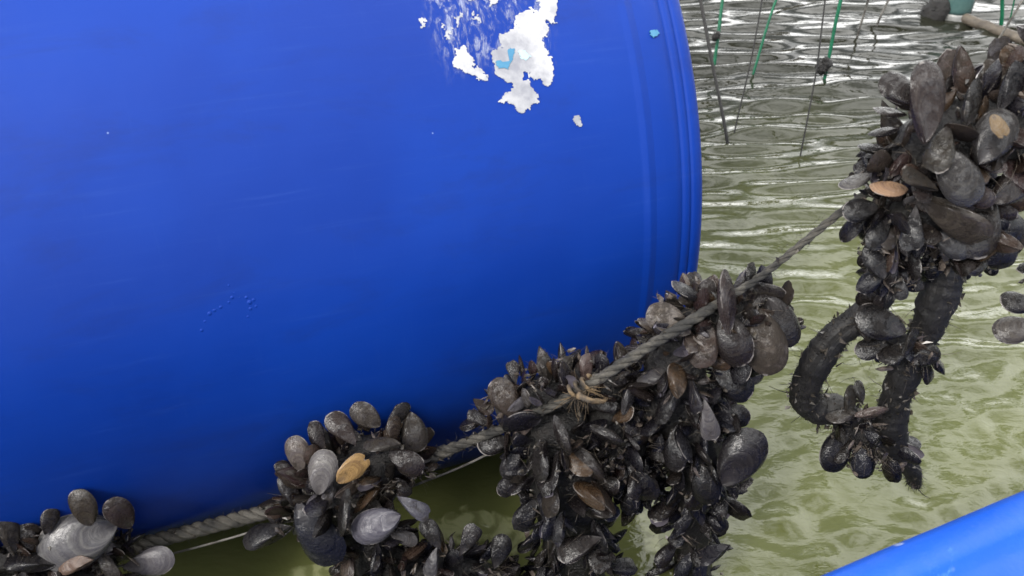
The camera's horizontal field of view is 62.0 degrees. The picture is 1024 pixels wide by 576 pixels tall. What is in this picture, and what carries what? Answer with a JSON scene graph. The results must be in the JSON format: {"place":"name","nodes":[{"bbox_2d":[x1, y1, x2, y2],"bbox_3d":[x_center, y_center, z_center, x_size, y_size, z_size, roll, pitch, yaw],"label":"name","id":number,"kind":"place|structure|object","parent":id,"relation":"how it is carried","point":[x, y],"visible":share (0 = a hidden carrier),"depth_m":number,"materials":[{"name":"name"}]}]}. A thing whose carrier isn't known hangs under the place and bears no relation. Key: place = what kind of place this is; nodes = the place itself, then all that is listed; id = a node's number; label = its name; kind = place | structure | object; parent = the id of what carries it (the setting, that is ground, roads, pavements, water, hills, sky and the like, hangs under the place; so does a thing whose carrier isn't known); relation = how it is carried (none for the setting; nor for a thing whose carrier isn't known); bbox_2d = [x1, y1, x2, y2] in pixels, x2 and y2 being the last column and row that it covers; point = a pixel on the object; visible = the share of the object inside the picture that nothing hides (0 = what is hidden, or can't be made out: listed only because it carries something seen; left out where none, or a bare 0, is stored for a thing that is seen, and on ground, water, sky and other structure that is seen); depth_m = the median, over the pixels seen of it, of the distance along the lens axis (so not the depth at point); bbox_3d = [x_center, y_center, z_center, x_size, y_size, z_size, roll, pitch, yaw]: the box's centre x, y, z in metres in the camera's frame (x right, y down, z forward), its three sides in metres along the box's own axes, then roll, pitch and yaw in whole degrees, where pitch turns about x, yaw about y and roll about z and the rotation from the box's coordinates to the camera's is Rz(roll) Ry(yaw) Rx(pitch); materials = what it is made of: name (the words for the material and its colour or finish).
{"place":"outdoors","nodes":[
{"label":"outdoors","id":0,"kind":"place"},
{"bbox_2d":[101,0,1023,575],"bbox_3d":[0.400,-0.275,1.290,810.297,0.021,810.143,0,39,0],"label":"water","id":1,"kind":"structure","parent":0,"point":[769,190],"depth_m":0.90,"materials":[{"name":"green liquid"}]},
{"bbox_2d":[0,0,701,545],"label":"plastic barrel","id":2,"kind":"object","parent":1,"relation":"on","point":[242,242],"visible":0.91,"depth_m":0.50,"materials":[{"name":"plastic"}]},
{"bbox_2d":[120,75,1004,553],"bbox_3d":[-0.037,0.033,0.488,0.724,0.361,0.056,-5,40,-7],"label":"mooring rope","id":3,"kind":"object","parent":2,"relation":"attached to","point":[582,389],"visible":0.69,"depth_m":0.51,"materials":[{"name":"grey fabric"}]},
{"bbox_2d":[0,489,174,575],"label":"mussel clump","id":4,"kind":"object","parent":3,"relation":"hanging from","point":[78,541],"visible":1,"depth_m":0.52,"materials":[{"name":"grey"}]},
{"bbox_2d":[118,455,485,567],"bbox_3d":[-0.171,0.143,0.563,0.405,0.098,0.011,-7,40,-8],"label":"thin cord","id":5,"kind":"object","parent":3,"relation":"attached to","point":[289,521],"visible":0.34,"depth_m":0.58,"materials":[{"name":"grey fabric"}]},
{"bbox_2d":[242,401,534,575],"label":"mussel clump","id":6,"kind":"object","parent":3,"relation":"attached to","point":[340,488],"visible":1,"depth_m":0.55,"materials":[{"name":"black"}]},
{"bbox_2d":[460,338,667,575],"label":"mussel clump","id":7,"kind":"object","parent":3,"relation":"hanging from","point":[574,476],"visible":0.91,"depth_m":0.54,"materials":[{"name":"mussel shell"}]},
{"bbox_2d":[617,262,805,575],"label":"mussel clump","id":8,"kind":"object","parent":3,"relation":"hanging from","point":[715,453],"visible":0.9,"depth_m":0.53,"materials":[{"name":"black"}]},
{"bbox_2d":[769,257,966,497],"bbox_3d":[0.240,0.067,0.571,0.141,0.217,0.040,0,39,0],"label":"hanging rope","id":9,"kind":"object","parent":3,"relation":"hanging from","point":[937,302],"visible":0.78,"depth_m":0.55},
{"bbox_2d":[810,380,924,482],"bbox_3d":[0.244,0.098,0.583,0.083,0.088,0.055,9,40,11],"label":"mussel cluster","id":10,"kind":"object","parent":9,"relation":"attached to","point":[841,443],"visible":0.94,"depth_m":0.58,"materials":[{"name":"black"}]},
{"bbox_2d":[840,302,959,384],"bbox_3d":[0.241,0.033,0.537,0.084,0.062,0.048,0,39,0],"label":"mussel cluster","id":11,"kind":"object","parent":9,"relation":"attached to","point":[886,340],"visible":1,"depth_m":0.52,"materials":[{"name":"black"}]},
{"bbox_2d":[838,25,1023,307],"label":"mussel clump","id":12,"kind":"object","parent":3,"relation":"attached to","point":[940,159],"visible":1,"depth_m":0.45,"materials":[{"name":"black"}]},
{"bbox_2d":[711,0,723,64],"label":"green cord","id":13,"kind":"object","parent":1,"relation":"on","point":[716,35],"visible":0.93,"depth_m":1.38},
{"bbox_2d":[856,0,868,37],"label":"pale string","id":14,"kind":"object","parent":1,"relation":"in","point":[862,18],"visible":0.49,"depth_m":1.46,"materials":[{"name":"grey"}]},
{"bbox_2d":[876,0,889,26],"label":"pale string","id":15,"kind":"object","parent":1,"relation":"in","point":[882,12],"visible":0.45,"depth_m":1.51,"materials":[{"name":"grey"}]},
{"bbox_2d":[822,491,1023,575],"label":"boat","id":16,"kind":"object","parent":1,"relation":"on","point":[988,540],"visible":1,"depth_m":0.35,"materials":[{"name":"blue paint"}]},
{"bbox_2d":[918,0,950,20],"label":"dark float","id":17,"kind":"object","parent":1,"relation":"on","point":[938,10],"visible":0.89,"depth_m":1.54,"materials":[{"name":"grey"}]},
{"bbox_2d":[945,0,974,21],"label":"float","id":18,"kind":"object","parent":1,"relation":"on","point":[959,9],"visible":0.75,"depth_m":1.53,"materials":[{"name":"plastic"}]},
{"bbox_2d":[961,13,1023,43],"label":"bamboo pole","id":19,"kind":"object","parent":1,"relation":"on","point":[970,20],"visible":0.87,"depth_m":1.50,"materials":[{"name":"beige wood"}]},
{"bbox_2d":[999,0,1003,24],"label":"green cord","id":20,"kind":"object","parent":1,"relation":"on","point":[1001,21],"visible":0.35,"depth_m":1.50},
{"bbox_2d":[998,0,1023,37],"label":"pale string","id":21,"kind":"object","parent":1,"relation":"on","point":[1011,18],"visible":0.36,"depth_m":1.42,"materials":[{"name":"grey"}]},
{"bbox_2d":[1009,0,1014,24],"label":"green cord","id":22,"kind":"object","parent":1,"relation":"on","point":[1012,9],"visible":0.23,"depth_m":1.52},
{"bbox_2d":[992,262,1023,343],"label":"mussel cluster","id":23,"kind":"object","parent":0,"point":[1008,330],"visible":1,"depth_m":0.54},
{"bbox_3d":[1.000,-0.814,1.981,4.803,1.160,1.503,0,39,0],"label":"raft","id":24,"kind":"object","parent":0,"visible":0},
{"bbox_2d":[699,0,728,143],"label":"dark line","id":25,"kind":"object","parent":24,"relation":"hanging from","point":[713,70],"visible":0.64,"depth_m":1.19,"materials":[{"name":"fabric"}]},
{"bbox_2d":[734,0,762,132],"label":"dark line","id":26,"kind":"object","parent":24,"relation":"hanging from","point":[749,66],"visible":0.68,"depth_m":1.21,"materials":[{"name":"fabric"}]},
{"bbox_2d":[752,0,776,74],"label":"green cord","id":27,"kind":"object","parent":24,"relation":"hanging from","point":[764,36],"visible":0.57,"depth_m":1.35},
{"bbox_2d":[800,0,825,155],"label":"dark line","id":28,"kind":"object","parent":24,"relation":"hanging from","point":[814,77],"visible":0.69,"depth_m":1.15,"materials":[{"name":"fabric"}]},
{"bbox_2d":[815,0,842,78],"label":"green cord","id":29,"kind":"object","parent":24,"relation":"hanging from","point":[825,63],"visible":0.94,"depth_m":1.34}
]}

